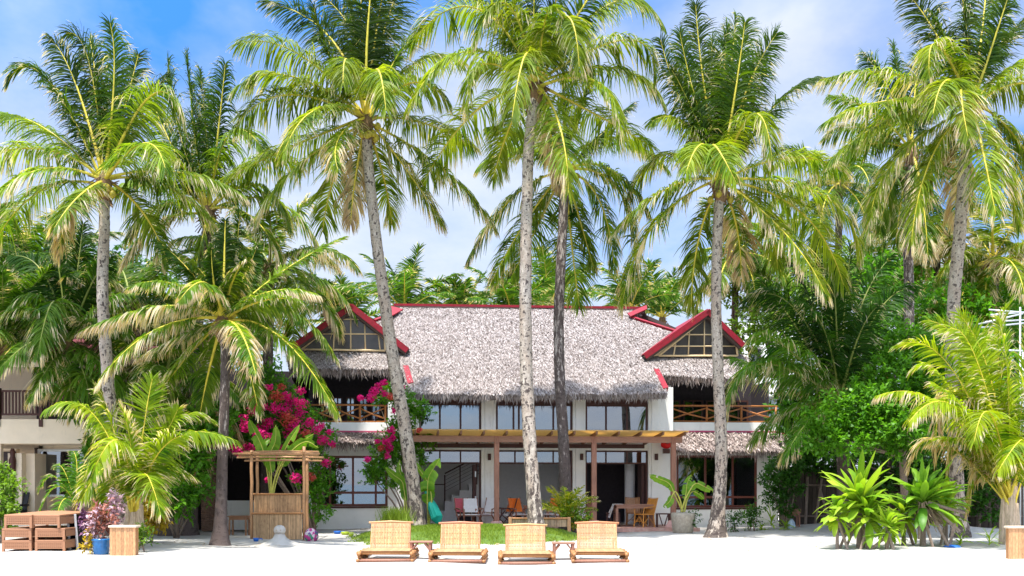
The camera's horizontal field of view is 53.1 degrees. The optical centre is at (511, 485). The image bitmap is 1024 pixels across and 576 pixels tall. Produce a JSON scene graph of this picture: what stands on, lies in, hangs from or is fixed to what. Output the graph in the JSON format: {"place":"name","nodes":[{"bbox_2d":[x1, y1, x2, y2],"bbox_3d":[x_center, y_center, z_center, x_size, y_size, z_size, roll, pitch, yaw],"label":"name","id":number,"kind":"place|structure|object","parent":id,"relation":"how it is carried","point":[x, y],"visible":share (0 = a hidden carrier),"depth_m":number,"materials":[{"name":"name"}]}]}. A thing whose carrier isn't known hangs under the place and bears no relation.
{"place":"outdoors","nodes":[
{"label":"outdoors","id":0,"kind":"place"},
{"bbox_2d":[355,523,581,544],"bbox_3d":[-1.292,1.463,30.975,7.113,0.476,7.359,0,0,0],"label":"lawn mound","id":1,"kind":"object","parent":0,"point":[503,539],"visible":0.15,"depth_m":28.23,"materials":[{"name":"green plant"}]},
{"bbox_2d":[375,505,416,527],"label":"potted grass","id":2,"kind":"object","parent":1,"relation":"on","point":[393,514],"depth_m":30.85,"materials":[{"name":"plant"}]},
{"bbox_2d":[385,460,407,523],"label":"banana plant","id":3,"kind":"object","parent":1,"relation":"on","point":[397,476],"visible":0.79,"depth_m":33.31,"materials":[{"name":"green plant"}]},
{"bbox_2d":[416,458,440,523],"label":"banana plant","id":4,"kind":"object","parent":1,"relation":"on","point":[429,475],"visible":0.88,"depth_m":32.64,"materials":[{"name":"green plant"}]},
{"bbox_2d":[424,491,442,523],"bbox_3d":[-2.587,0.651,32.773,0.791,1.336,0.376,0,0,32],"label":"beach umbrella","id":5,"kind":"object","parent":1,"relation":"on","point":[436,515],"visible":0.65,"depth_m":32.58,"materials":[{"name":"green fabric"}]},
{"bbox_2d":[508,517,570,531],"bbox_3d":[0.839,1.222,31.200,1.894,0.494,0.100,0,0,0],"label":"bamboo bench","id":6,"kind":"object","parent":1,"relation":"on","point":[548,521],"visible":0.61,"depth_m":31.19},
{"bbox_2d":[464,68,671,532],"bbox_3d":[1.868,-6.114,33.422,6.731,15.352,3.535,0,0,8],"label":"coconut palm","id":7,"kind":"object","parent":1,"relation":"on","point":[564,217],"visible":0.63,"depth_m":33.43,"materials":[{"name":"green plant"}]},
{"bbox_2d":[542,485,601,530],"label":"areca bush","id":8,"kind":"object","parent":1,"relation":"on","point":[567,504],"visible":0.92,"depth_m":31.91,"materials":[{"name":"green plant"}]},
{"bbox_2d":[0,513,1023,575],"bbox_3d":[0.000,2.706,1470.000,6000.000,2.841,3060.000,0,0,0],"label":"sand beach","id":9,"kind":"structure","parent":0,"point":[730,555],"depth_m":22.09,"materials":[{"name":"sand"}]},
{"bbox_2d":[0,461,29,542],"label":"garden shrub","id":10,"kind":"object","parent":9,"relation":"on","point":[9,506],"visible":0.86,"depth_m":28.15,"materials":[{"name":"green plant"}]},
{"bbox_2d":[2,536,55,551],"bbox_3d":[-11.950,1.468,25.547,0.700,0.285,1.903,0,0,-3],"label":"wicker lounger","id":11,"kind":"object","parent":9,"relation":"on","point":[23,543],"visible":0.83,"depth_m":24.61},
{"bbox_2d":[2,525,62,539],"bbox_3d":[-11.933,1.183,25.548,0.700,0.285,1.903,0,0,-2],"label":"wicker lounger","id":12,"kind":"object","parent":11,"relation":"on","point":[26,531],"visible":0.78,"depth_m":24.61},
{"bbox_2d":[4,511,64,527],"bbox_3d":[-11.787,0.850,25.545,0.700,0.380,1.903,0,0,5],"label":"wicker lounger","id":13,"kind":"object","parent":12,"relation":"on","point":[20,519],"visible":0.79,"depth_m":24.61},
{"bbox_2d":[0,201,80,296],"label":"coconut palm","id":14,"kind":"object","parent":9,"relation":"on","point":[4,256],"visible":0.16,"depth_m":34.97,"materials":[{"name":"green plant"}]},
{"bbox_2d":[0,263,99,400],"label":"coconut palm","id":15,"kind":"object","parent":9,"relation":"on","point":[7,341],"visible":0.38,"depth_m":31.95,"materials":[{"name":"green plant"}]},
{"bbox_2d":[35,536,75,550],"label":"wicker lounger","id":16,"kind":"object","parent":9,"relation":"on","point":[55,543],"visible":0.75,"depth_m":24.60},
{"bbox_2d":[35,525,75,539],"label":"wicker lounger","id":17,"kind":"object","parent":16,"relation":"on","point":[64,531],"visible":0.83,"depth_m":24.60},
{"bbox_2d":[33,511,99,527],"bbox_3d":[-11.109,0.847,25.543,0.720,0.370,1.903,0,0,6],"label":"wicker lounger","id":18,"kind":"object","parent":17,"relation":"on","point":[58,519],"visible":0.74,"depth_m":24.63,"materials":[{"name":"wicker"}]},
{"bbox_2d":[37,450,103,510],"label":"fern palm","id":19,"kind":"object","parent":9,"relation":"on","point":[72,476],"visible":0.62,"depth_m":28.50,"materials":[{"name":"plant"}]},
{"bbox_2d":[0,215,152,535],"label":"coconut palm","id":20,"kind":"object","parent":9,"relation":"on","point":[65,299],"visible":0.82,"depth_m":31.48,"materials":[{"name":"green plant"}]},
{"bbox_2d":[0,209,156,453],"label":"coconut palm","id":21,"kind":"object","parent":9,"relation":"on","point":[37,239],"visible":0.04,"depth_m":36.89,"materials":[{"name":"green plant"}]},
{"bbox_2d":[74,514,95,549],"bbox_3d":[-10.663,1.167,25.641,0.122,0.911,0.908,0,0,8],"label":"leaning board","id":22,"kind":"object","parent":9,"relation":"on","point":[79,539],"visible":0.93,"depth_m":25.27,"materials":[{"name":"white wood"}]},
{"bbox_2d":[91,538,109,554],"bbox_3d":[-9.590,1.444,23.900,0.430,0.390,0.430,0,0,0],"label":"blue pot","id":23,"kind":"object","parent":9,"relation":"on","point":[101,546],"visible":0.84,"depth_m":23.75,"materials":[{"name":"ceramic"}]},
{"bbox_2d":[76,497,119,553],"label":"bronze plant","id":24,"kind":"object","parent":23,"relation":"in","point":[91,522],"visible":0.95,"depth_m":23.90,"materials":[{"name":"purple plant"}]},
{"bbox_2d":[105,487,127,524],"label":"variegated shrub","id":25,"kind":"object","parent":9,"relation":"on","point":[115,500],"visible":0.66,"depth_m":24.54,"materials":[{"name":"pink plant"}]},
{"bbox_2d":[0,322,235,532],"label":"cream building","id":26,"kind":"structure","parent":9,"relation":"on","point":[23,435],"depth_m":34.80,"materials":[{"name":"paint"}]},
{"bbox_2d":[38,449,100,496],"bbox_3d":[-15.255,-0.420,35.640,2.480,1.660,0.080,0,0,0],"label":"window","id":27,"kind":"structure","parent":26,"relation":"in","point":[53,456],"depth_m":35.64,"materials":[{"name":"metal"}]},
{"bbox_2d":[59,414,176,500],"bbox_3d":[-12.408,-0.401,33.024,3.636,4.089,3.643,0,0,0],"label":"garden shrub","id":28,"kind":"object","parent":9,"relation":"on","point":[84,451],"visible":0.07,"depth_m":32.51,"materials":[{"name":"green plant"}]},
{"bbox_2d":[26,239,216,507],"bbox_3d":[-12.935,-3.348,35.165,6.506,10.045,7.094,0,0,-17],"label":"coconut palm","id":29,"kind":"object","parent":9,"relation":"on","point":[146,273],"visible":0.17,"depth_m":34.24,"materials":[{"name":"green plant"}]},
{"bbox_2d":[108,525,140,555],"bbox_3d":[-8.968,1.285,23.693,0.650,0.711,0.286,0,0,0],"label":"bamboo planter","id":30,"kind":"object","parent":9,"relation":"on","point":[124,540],"visible":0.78,"depth_m":23.58,"materials":[{"name":"wood"}]},
{"bbox_2d":[0,12,250,537],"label":"coconut palm","id":31,"kind":"object","parent":9,"relation":"on","point":[112,138],"visible":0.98,"depth_m":28.95,"materials":[{"name":"green plant"}]},
{"bbox_2d":[40,368,242,547],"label":"young coconut palm","id":32,"kind":"object","parent":9,"relation":"on","point":[136,476],"visible":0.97,"depth_m":25.56,"materials":[{"name":"green plant"}]},
{"bbox_2d":[136,519,160,551],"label":"leafy tuft","id":33,"kind":"object","parent":9,"relation":"on","point":[142,533],"visible":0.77,"depth_m":24.58,"materials":[{"name":"green plant"}]},
{"bbox_2d":[1,212,298,370],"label":"background tree","id":34,"kind":"object","parent":9,"relation":"on","point":[139,256],"visible":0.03,"depth_m":43.48,"materials":[{"name":"green plant"}]},
{"bbox_2d":[37,309,267,535],"bbox_3d":[-11.398,-1.963,32.925,7.090,7.296,5.997,0,0,0],"label":"coconut palm","id":35,"kind":"object","parent":9,"relation":"on","point":[134,373],"visible":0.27,"depth_m":32.03,"materials":[{"name":"green plant"}]},
{"bbox_2d":[142,490,173,542],"bbox_3d":[-9.698,0.808,27.581,1.032,1.586,0.952,0,0,0],"label":"yellow croton","id":36,"kind":"object","parent":9,"relation":"on","point":[162,525],"visible":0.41,"depth_m":27.48,"materials":[{"name":"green plant"}]},
{"bbox_2d":[119,397,245,537],"bbox_3d":[-10.236,-0.575,31.759,3.624,4.488,4.534,0,0,-28],"label":"garden shrub","id":37,"kind":"object","parent":9,"relation":"on","point":[191,493],"visible":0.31,"depth_m":31.11,"materials":[{"name":"green plant"}]},
{"bbox_2d":[74,207,349,545],"bbox_3d":[-8.046,-3.072,27.793,7.147,9.534,4.533,0,0,18],"label":"coconut palm","id":38,"kind":"object","parent":9,"relation":"on","point":[228,298],"visible":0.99,"depth_m":27.63,"materials":[{"name":"green plant"}]},
{"bbox_2d":[111,46,325,535],"bbox_3d":[-9.943,-6.269,32.827,7.701,15.888,4.356,0,0,0],"label":"coconut palm","id":39,"kind":"object","parent":9,"relation":"on","point":[208,159],"visible":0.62,"depth_m":32.84,"materials":[{"name":"green plant"}]},
{"bbox_2d":[227,515,249,535],"bbox_3d":[-8.653,1.286,32.500,0.620,0.640,0.500,0,0,0],"label":"rattan table","id":40,"kind":"object","parent":9,"relation":"on","point":[239,517],"visible":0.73,"depth_m":32.28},
{"bbox_2d":[167,192,363,492],"bbox_3d":[-8.602,-4.366,35.993,6.726,12.073,6.226,0,0,-19],"label":"coconut palm","id":41,"kind":"object","parent":9,"relation":"on","point":[301,281],"visible":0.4,"depth_m":35.57,"materials":[{"name":"green plant"}]},
{"bbox_2d":[233,446,323,539],"bbox_3d":[-6.940,0.254,30.850,2.653,2.794,1.500,0,0,0],"label":"bamboo booth","id":42,"kind":"object","parent":9,"relation":"on","point":[270,513],"visible":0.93,"depth_m":30.28,"materials":[{"name":"wood"}]},
{"bbox_2d":[260,525,298,544],"bbox_3d":[-6.345,1.377,28.029,1.248,0.565,1.249,0,0,0],"label":"sand sculpture","id":43,"kind":"object","parent":9,"relation":"on","point":[280,537],"visible":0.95,"depth_m":27.84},
{"bbox_2d":[248,419,318,492],"bbox_3d":[-7.053,-0.757,31.657,2.342,2.596,0.548,0,0,4],"label":"banana plant","id":44,"kind":"object","parent":9,"relation":"on","point":[260,443],"visible":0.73,"depth_m":31.54,"materials":[{"name":"green plant"}]},
{"bbox_2d":[228,357,339,529],"bbox_3d":[-7.882,-1.381,34.299,4.308,6.019,2.660,0,0,0],"label":"bougainvillea","id":45,"kind":"object","parent":9,"relation":"on","point":[287,422],"visible":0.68,"depth_m":33.74,"materials":[{"name":"pink plant"}]},
{"bbox_2d":[304,265,367,321],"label":"coconut palm","id":46,"kind":"object","parent":9,"relation":"on","point":[350,298],"visible":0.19,"depth_m":59.75,"materials":[{"name":"green plant"}]},
{"bbox_2d":[309,271,379,324],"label":"coconut palm","id":47,"kind":"object","parent":9,"relation":"on","point":[341,280],"visible":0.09,"depth_m":61.20,"materials":[{"name":"green plant"}]},
{"bbox_2d":[207,0,499,525],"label":"coconut palm","id":48,"kind":"object","parent":9,"relation":"on","point":[372,77],"visible":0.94,"depth_m":31.18,"materials":[{"name":"green plant"}]},
{"bbox_2d":[356,520,419,561],"bbox_3d":[-2.647,1.186,22.090,1.207,0.823,1.820,0,0,-1],"label":"bamboo lounger","id":49,"kind":"object","parent":9,"relation":"on","point":[375,549],"visible":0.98,"depth_m":22.30,"materials":[{"name":"wicker"}]},
{"bbox_2d":[357,379,437,519],"bbox_3d":[-3.843,-0.961,34.358,2.794,5.176,2.018,0,0,0],"label":"bougainvillea","id":50,"kind":"object","parent":9,"relation":"on","point":[389,447],"visible":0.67,"depth_m":34.49,"materials":[{"name":"green plant"}]},
{"bbox_2d":[335,242,464,307],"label":"coconut palm","id":51,"kind":"object","parent":9,"relation":"on","point":[403,288],"visible":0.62,"depth_m":57.22,"materials":[{"name":"green plant"}]},
{"bbox_2d":[419,270,493,304],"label":"coconut palm","id":52,"kind":"object","parent":9,"relation":"on","point":[459,288],"visible":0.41,"depth_m":59.13,"materials":[{"name":"green plant"}]},
{"bbox_2d":[428,521,488,562],"bbox_3d":[-1.131,1.204,22.090,1.207,0.823,1.820,0,0,1],"label":"bamboo lounger","id":53,"kind":"object","parent":9,"relation":"on","point":[444,549],"visible":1,"depth_m":22.30,"materials":[{"name":"beige wood"}]},
{"bbox_2d":[198,303,792,531],"bbox_3d":[-0.506,-2.886,40.276,22.604,9.073,12.624,0,0,-6],"label":"villa","id":54,"kind":"object","parent":9,"relation":"on","point":[636,368],"visible":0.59,"depth_m":37.85,"materials":[{"name":"paint"}]},
{"bbox_2d":[319,456,386,505],"bbox_3d":[-5.771,-0.147,37.167,2.488,1.831,0.080,0,0,-6],"label":"window","id":55,"kind":"structure","parent":54,"relation":"in","point":[348,493],"depth_m":37.15,"materials":[{"name":"blue"}]},
{"bbox_2d":[419,403,480,428],"bbox_3d":[-2.232,-2.455,36.986,2.233,1.010,0.080,0,0,-6],"label":"window","id":56,"kind":"structure","parent":54,"relation":"in","point":[451,415],"depth_m":36.99,"materials":[{"name":"blue"}]},
{"bbox_2d":[419,450,480,463],"bbox_3d":[-2.235,-1.020,37.006,2.233,0.500,0.080,0,0,-6],"label":"transom window","id":57,"kind":"structure","parent":54,"relation":"in","point":[446,456],"depth_m":37.01,"materials":[{"name":"white"}]},
{"bbox_2d":[462,498,481,521],"bbox_3d":[-1.415,0.953,35.720,0.649,1.016,0.717,0,0,-10],"label":"folding chair","id":58,"kind":"object","parent":54,"relation":"on","point":[470,504],"visible":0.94,"depth_m":35.93,"materials":[{"name":"fabric"}]},
{"bbox_2d":[507,498,526,523],"bbox_3d":[0.235,0.953,36.290,0.649,1.016,0.717,0,0,-30],"label":"folding chair","id":59,"kind":"object","parent":54,"relation":"on","point":[518,508],"visible":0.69,"depth_m":36.46,"materials":[{"name":"fabric"}]},
{"bbox_2d":[496,403,571,429],"bbox_3d":[0.806,-2.455,37.305,2.811,1.010,0.080,0,0,-6],"label":"window","id":60,"kind":"structure","parent":54,"relation":"in","point":[508,416],"depth_m":37.27,"materials":[{"name":"white"}]},
{"bbox_2d":[499,450,571,463],"bbox_3d":[0.804,-1.020,37.325,2.811,0.500,0.080,0,0,-6],"label":"transom window","id":61,"kind":"structure","parent":54,"relation":"in","point":[505,456],"depth_m":37.28,"materials":[{"name":"white"}]},
{"bbox_2d":[412,429,688,527],"bbox_3d":[1.139,-0.133,35.674,9.476,3.425,2.965,0,0,-6],"label":"pergola","id":62,"kind":"object","parent":54,"relation":"on","point":[592,437],"visible":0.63,"depth_m":34.85,"materials":[{"name":"red wood"}]},
{"bbox_2d":[586,404,647,429],"bbox_3d":[3.835,-2.455,37.624,2.335,1.010,0.080,0,0,-6],"label":"window","id":63,"kind":"structure","parent":54,"relation":"in","point":[598,416],"depth_m":37.61,"materials":[{"name":"blue"}]},
{"bbox_2d":[586,450,647,463],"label":"transom window","id":64,"kind":"structure","parent":54,"relation":"in","point":[603,456],"depth_m":37.64,"materials":[{"name":"white"}]},
{"bbox_2d":[613,504,653,526],"bbox_3d":[4.268,1.070,35.940,1.350,0.800,0.850,0,0,0],"label":"dining table","id":65,"kind":"object","parent":54,"relation":"on","point":[615,511],"visible":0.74,"depth_m":35.55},
{"bbox_2d":[625,497,641,525],"bbox_3d":[4.389,0.944,37.024,0.619,1.017,0.681,0,0,0],"label":"rattan chair","id":66,"kind":"object","parent":54,"relation":"on","point":[630,510],"visible":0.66,"depth_m":37.20,"materials":[{"name":"beige wood"}]},
{"bbox_2d":[638,465,644,523],"bbox_3d":[4.812,0.340,38.159,0.120,2.180,0.600,0,0,-6],"label":"folded door","id":67,"kind":"structure","parent":54,"relation":"in","point":[641,468],"depth_m":37.86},
{"bbox_2d":[633,498,657,526],"bbox_3d":[4.646,0.944,35.504,0.681,1.017,0.619,0,0,-30],"label":"rattan chair","id":68,"kind":"object","parent":54,"relation":"on","point":[649,511],"visible":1,"depth_m":35.50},
{"bbox_2d":[676,455,756,507],"bbox_3d":[7.702,-0.140,38.583,3.115,1.973,0.080,0,0,-6],"label":"window","id":69,"kind":"structure","parent":54,"relation":"in","point":[732,496],"depth_m":38.62,"materials":[{"name":"brown"}]},
{"bbox_2d":[463,263,554,304],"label":"coconut palm","id":70,"kind":"object","parent":9,"relation":"on","point":[508,296],"visible":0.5,"depth_m":55.28,"materials":[{"name":"green plant"}]},
{"bbox_2d":[498,523,555,564],"bbox_3d":[0.297,1.246,22.090,1.207,0.823,1.820,0,0,-1],"label":"bamboo lounger","id":71,"kind":"object","parent":9,"relation":"on","point":[518,552],"visible":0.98,"depth_m":22.31,"materials":[{"name":"beige wood"}]},
{"bbox_2d":[402,0,668,534],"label":"coconut palm","id":72,"kind":"object","parent":9,"relation":"on","point":[539,44],"visible":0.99,"depth_m":29.58,"materials":[{"name":"green plant"}]},
{"bbox_2d":[506,245,612,305],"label":"coconut palm","id":73,"kind":"object","parent":9,"relation":"on","point":[549,293],"visible":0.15,"depth_m":58.92,"materials":[{"name":"green plant"}]},
{"bbox_2d":[569,521,629,562],"bbox_3d":[1.853,1.199,22.090,1.207,0.823,1.820,0,0,1],"label":"bamboo lounger","id":74,"kind":"object","parent":9,"relation":"on","point":[603,549],"visible":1,"depth_m":22.30,"materials":[{"name":"beige wood"}]},
{"bbox_2d":[579,258,680,307],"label":"coconut palm","id":75,"kind":"object","parent":9,"relation":"on","point":[643,295],"visible":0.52,"depth_m":56.43,"materials":[{"name":"green plant"}]},
{"bbox_2d":[637,257,709,324],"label":"coconut palm","id":76,"kind":"object","parent":9,"relation":"on","point":[657,310],"visible":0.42,"depth_m":61.35,"materials":[{"name":"green plant"}]},
{"bbox_2d":[671,512,694,532],"bbox_3d":[5.590,1.257,33.500,0.800,0.710,0.792,0,0,0],"label":"stone pot","id":77,"kind":"object","parent":9,"relation":"on","point":[682,522],"visible":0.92,"depth_m":33.19,"materials":[{"name":"stone"}]},
{"bbox_2d":[650,474,712,511],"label":"banana plant","id":78,"kind":"object","parent":77,"relation":"in","point":[689,486],"visible":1,"depth_m":33.49,"materials":[{"name":"green plant"}]},
{"bbox_2d":[726,509,744,531],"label":"shrub","id":79,"kind":"object","parent":9,"relation":"on","point":[733,519],"visible":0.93,"depth_m":33.98,"materials":[{"name":"green plant"}]},
{"bbox_2d":[608,0,867,537],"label":"coconut palm","id":80,"kind":"object","parent":9,"relation":"on","point":[717,145],"visible":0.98,"depth_m":31.00,"materials":[{"name":"green plant"}]},
{"bbox_2d":[680,196,797,504],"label":"coconut palm","id":81,"kind":"object","parent":9,"relation":"on","point":[724,283],"visible":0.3,"depth_m":42.15,"materials":[{"name":"green plant"}]},
{"bbox_2d":[744,496,767,530],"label":"shrub","id":82,"kind":"object","parent":9,"relation":"on","point":[751,507],"visible":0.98,"depth_m":33.97,"materials":[{"name":"green plant"}]},
{"bbox_2d":[755,447,808,527],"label":"climbing shrub","id":83,"kind":"object","parent":9,"relation":"on","point":[787,478],"visible":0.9,"depth_m":34.64,"materials":[{"name":"green plant"}]},
{"bbox_2d":[709,239,885,426],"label":"feathery tree","id":84,"kind":"object","parent":9,"relation":"on","point":[752,325],"visible":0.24,"depth_m":42.02,"materials":[{"name":"green plant"}]},
{"bbox_2d":[724,233,926,532],"bbox_3d":[10.353,-3.504,33.518,7.605,10.160,4.660,0,0,0],"label":"coconut palm","id":85,"kind":"object","parent":9,"relation":"on","point":[836,333],"visible":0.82,"depth_m":33.15,"materials":[{"name":"green plant"}]},
{"bbox_2d":[815,494,864,549],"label":"strap leaf plant","id":86,"kind":"object","parent":9,"relation":"on","point":[834,528],"visible":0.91,"depth_m":25.87,"materials":[{"name":"green plant"}]},
{"bbox_2d":[768,117,916,468],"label":"coconut palm","id":87,"kind":"object","parent":9,"relation":"on","point":[868,170],"visible":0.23,"depth_m":45.09,"materials":[{"name":"green plant"}]},
{"bbox_2d":[816,449,907,548],"bbox_3d":[8.937,0.377,26.291,2.201,2.578,2.233,0,0,43],"label":"strap leaf plant","id":88,"kind":"object","parent":9,"relation":"on","point":[861,486],"visible":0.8,"depth_m":26.07,"materials":[{"name":"green plant"}]},
{"bbox_2d":[841,489,904,549],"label":"strap leaf plant","id":89,"kind":"object","parent":9,"relation":"on","point":[867,520],"visible":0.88,"depth_m":25.74,"materials":[{"name":"green plant"}]},
{"bbox_2d":[810,222,947,349],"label":"coconut palm","id":90,"kind":"object","parent":9,"relation":"on","point":[844,237],"visible":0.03,"depth_m":49.75,"materials":[{"name":"green plant"}]},
{"bbox_2d":[794,315,974,532],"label":"rounded tree","id":91,"kind":"object","parent":9,"relation":"on","point":[866,422],"visible":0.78,"depth_m":31.26,"materials":[{"name":"green plant"}]},
{"bbox_2d":[862,505,907,549],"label":"strap leaf plant","id":92,"kind":"object","parent":9,"relation":"on","point":[887,538],"visible":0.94,"depth_m":25.50,"materials":[{"name":"green plant"}]},
{"bbox_2d":[759,348,1015,461],"bbox_3d":[15.933,-1.868,39.285,12.994,7.152,4.882,0,0,0],"label":"background hedge","id":93,"kind":"object","parent":9,"relation":"on","point":[785,403],"visible":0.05,"depth_m":38.55,"materials":[{"name":"green plant"}]},
{"bbox_2d":[772,408,1023,526],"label":"shaded shrub","id":94,"kind":"object","parent":9,"relation":"on","point":[981,500],"visible":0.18,"depth_m":35.45,"materials":[{"name":"green plant"}]},
{"bbox_2d":[817,38,980,519],"bbox_3d":[13.808,-7.311,36.270,5.940,17.370,3.880,0,0,0],"label":"coconut palm","id":95,"kind":"object","parent":9,"relation":"on","point":[888,144],"visible":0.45,"depth_m":36.12,"materials":[{"name":"green plant"}]},
{"bbox_2d":[779,435,1022,527],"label":"weathered fence","id":96,"kind":"object","parent":9,"relation":"on","point":[809,504],"visible":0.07,"depth_m":36.28,"materials":[{"name":"wood"}]},
{"bbox_2d":[878,490,937,544],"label":"strap leaf plant","id":97,"kind":"object","parent":9,"relation":"on","point":[910,523],"visible":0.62,"depth_m":26.82,"materials":[{"name":"green plant"}]},
{"bbox_2d":[810,0,1023,537],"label":"coconut palm","id":98,"kind":"object","parent":9,"relation":"on","point":[977,67],"visible":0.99,"depth_m":29.74,"materials":[{"name":"green plant"}]},
{"bbox_2d":[827,246,1023,403],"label":"background tree","id":99,"kind":"object","parent":9,"relation":"on","point":[929,295],"visible":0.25,"depth_m":39.02,"materials":[{"name":"green plant"}]},
{"bbox_2d":[884,457,970,545],"bbox_3d":[10.687,0.447,26.449,2.109,2.377,2.128,0,0,-38],"label":"strap leaf plant","id":100,"kind":"object","parent":9,"relation":"on","point":[924,487],"visible":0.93,"depth_m":26.37,"materials":[{"name":"green plant"}]},
{"bbox_2d":[848,196,1023,457],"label":"coconut palm","id":101,"kind":"object","parent":9,"relation":"on","point":[947,240],"visible":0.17,"depth_m":41.26,"materials":[{"name":"green plant"}]},
{"bbox_2d":[871,292,1023,544],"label":"young coconut palm","id":102,"kind":"object","parent":9,"relation":"on","point":[990,440],"visible":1,"depth_m":26.96,"materials":[{"name":"green plant"}]},
{"bbox_2d":[927,476,975,544],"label":"strap leaf plant","id":103,"kind":"object","parent":9,"relation":"on","point":[952,504],"visible":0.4,"depth_m":27.21,"materials":[{"name":"green plant"}]},
{"bbox_2d":[913,170,1023,364],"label":"coconut palm","id":104,"kind":"object","parent":9,"relation":"on","point":[993,259],"visible":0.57,"depth_m":39.28,"materials":[{"name":"green plant"}]},
{"bbox_2d":[978,307,1023,525],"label":"pipe frame","id":105,"kind":"object","parent":9,"relation":"on","point":[1019,313],"visible":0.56,"depth_m":34.99,"materials":[{"name":"white metal"}]},
{"bbox_2d":[1004,526,1023,558],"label":"bamboo planter","id":106,"kind":"object","parent":9,"relation":"on","point":[1014,542],"visible":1,"depth_m":22.58,"materials":[{"name":"wood"}]},
{"bbox_2d":[0,0,1023,467],"label":"sky","id":107,"kind":"structure","parent":0,"point":[826,36],"materials":[{"name":"blue"}]},
{"bbox_2d":[152,501,980,568],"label":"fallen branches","id":108,"kind":"object","parent":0,"point":[933,514],"depth_m":26.29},
{"bbox_2d":[727,323,793,497],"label":"white building","id":109,"kind":"structure","parent":0,"point":[753,359],"depth_m":62.50,"materials":[{"name":"paint"}]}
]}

